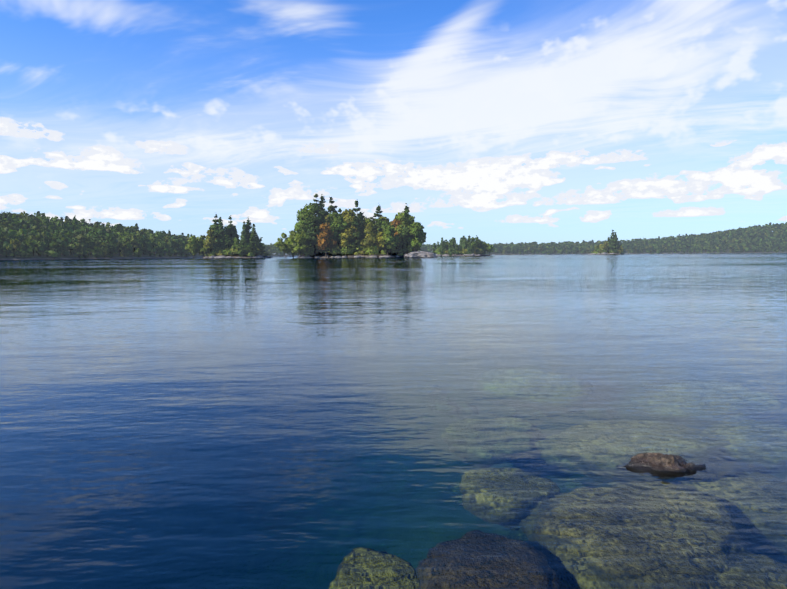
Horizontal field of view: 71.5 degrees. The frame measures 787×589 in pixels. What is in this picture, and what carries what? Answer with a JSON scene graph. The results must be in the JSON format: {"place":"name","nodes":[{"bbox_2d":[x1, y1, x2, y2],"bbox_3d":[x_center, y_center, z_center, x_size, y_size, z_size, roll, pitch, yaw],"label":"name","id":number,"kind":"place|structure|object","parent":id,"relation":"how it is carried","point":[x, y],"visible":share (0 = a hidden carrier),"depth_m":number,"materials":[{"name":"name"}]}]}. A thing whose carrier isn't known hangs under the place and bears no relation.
{"place":"outdoors","nodes":[
{"label":"outdoors","id":0,"kind":"place"},
{"bbox_2d":[0,211,204,259],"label":"shore forest","id":1,"kind":"object","parent":0,"point":[55,236],"visible":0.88,"depth_m":278.03,"materials":[{"name":"green plant"}]},
{"bbox_2d":[201,255,271,258],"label":"island","id":2,"kind":"structure","parent":0,"point":[235,256],"depth_m":262.40,"materials":[{"name":"grey stone"}]},
{"bbox_2d":[185,214,269,258],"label":"island trees","id":3,"kind":"object","parent":2,"relation":"on","point":[219,240],"visible":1,"depth_m":262.04,"materials":[{"name":"green plant"}]},
{"bbox_2d":[203,255,267,258],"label":"island shore stones","id":4,"kind":"object","parent":2,"relation":"on","point":[227,257],"visible":0.67,"depth_m":256.10,"materials":[{"name":"stone"}]},
{"bbox_2d":[297,252,404,257],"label":"island","id":5,"kind":"structure","parent":0,"point":[351,255],"depth_m":231.32,"materials":[{"name":"grey stone"}]},
{"bbox_2d":[301,255,398,257],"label":"island shore stones","id":6,"kind":"object","parent":5,"relation":"on","point":[372,256],"visible":0.65,"depth_m":226.01,"materials":[{"name":"stone"}]},
{"bbox_2d":[274,194,426,257],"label":"island trees","id":7,"kind":"object","parent":5,"relation":"on","point":[346,231],"visible":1,"depth_m":231.12,"materials":[{"name":"green plant"}]},
{"bbox_2d":[0,253,786,588],"bbox_3d":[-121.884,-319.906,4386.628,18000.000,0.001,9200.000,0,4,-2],"label":"lake water","id":8,"kind":"structure","parent":0,"point":[496,421],"depth_m":4.65,"materials":[{"name":"blue liquid"}]},
{"bbox_2d":[404,254,417,257],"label":"rock","id":9,"kind":"object","parent":8,"relation":"in","point":[409,256],"visible":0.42,"depth_m":220.17,"materials":[{"name":"stone"}]},
{"bbox_2d":[409,251,430,257],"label":"rock","id":10,"kind":"object","parent":8,"relation":"in","point":[419,253],"visible":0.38,"depth_m":221.37,"materials":[{"name":"stone"}]},
{"bbox_2d":[420,253,436,257],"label":"rock","id":11,"kind":"object","parent":8,"relation":"in","point":[430,255],"visible":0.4,"depth_m":220.71,"materials":[{"name":"stone"}]},
{"bbox_2d":[624,452,686,472],"bbox_3d":[1.775,1.153,3.645,0.533,0.208,0.236,0,4,2],"label":"rock","id":12,"kind":"object","parent":8,"relation":"in","point":[661,462],"visible":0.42,"depth_m":3.60,"materials":[{"name":"brown stone"}]},
{"bbox_2d":[684,462,705,469],"bbox_3d":[1.977,1.162,3.623,0.252,0.108,0.113,-1,4,-12],"label":"rock","id":13,"kind":"object","parent":12,"relation":"attached to","point":[691,466],"visible":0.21,"depth_m":3.59,"materials":[{"name":"grey stone"}]},
{"bbox_2d":[0,0,786,254],"label":"sky","id":14,"kind":"structure","parent":0,"point":[495,121],"materials":[{"name":"blue"}]},
{"bbox_2d":[448,254,490,255],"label":"ground","id":15,"kind":"structure","parent":0,"point":[475,254],"depth_m":358.23,"materials":[{"name":"grey stone"}]},
{"bbox_2d":[435,254,480,255],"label":"shore stones","id":16,"kind":"object","parent":15,"relation":"on","point":[457,255],"visible":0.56,"depth_m":349.32,"materials":[{"name":"stone"}]},
{"bbox_2d":[432,235,494,255],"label":"trees","id":17,"kind":"object","parent":15,"relation":"on","point":[475,245],"visible":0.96,"depth_m":358.81,"materials":[{"name":"green plant"}]},
{"bbox_2d":[239,222,786,256],"bbox_3d":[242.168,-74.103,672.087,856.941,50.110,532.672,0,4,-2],"label":"shore forest","id":18,"kind":"object","parent":0,"point":[747,237],"visible":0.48,"depth_m":793.01,"materials":[{"name":"green plant"}]},
{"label":"small island ground","id":19,"kind":"structure","parent":0,"visible":0},
{"bbox_2d":[590,252,613,254],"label":"island shore stones","id":20,"kind":"object","parent":19,"relation":"on","point":[603,253],"visible":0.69,"depth_m":513.24,"materials":[{"name":"stone"}]},
{"bbox_2d":[591,230,623,253],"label":"small island trees","id":21,"kind":"object","parent":19,"relation":"on","point":[613,246],"visible":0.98,"depth_m":515.30,"materials":[{"name":"green plant"}]}
]}

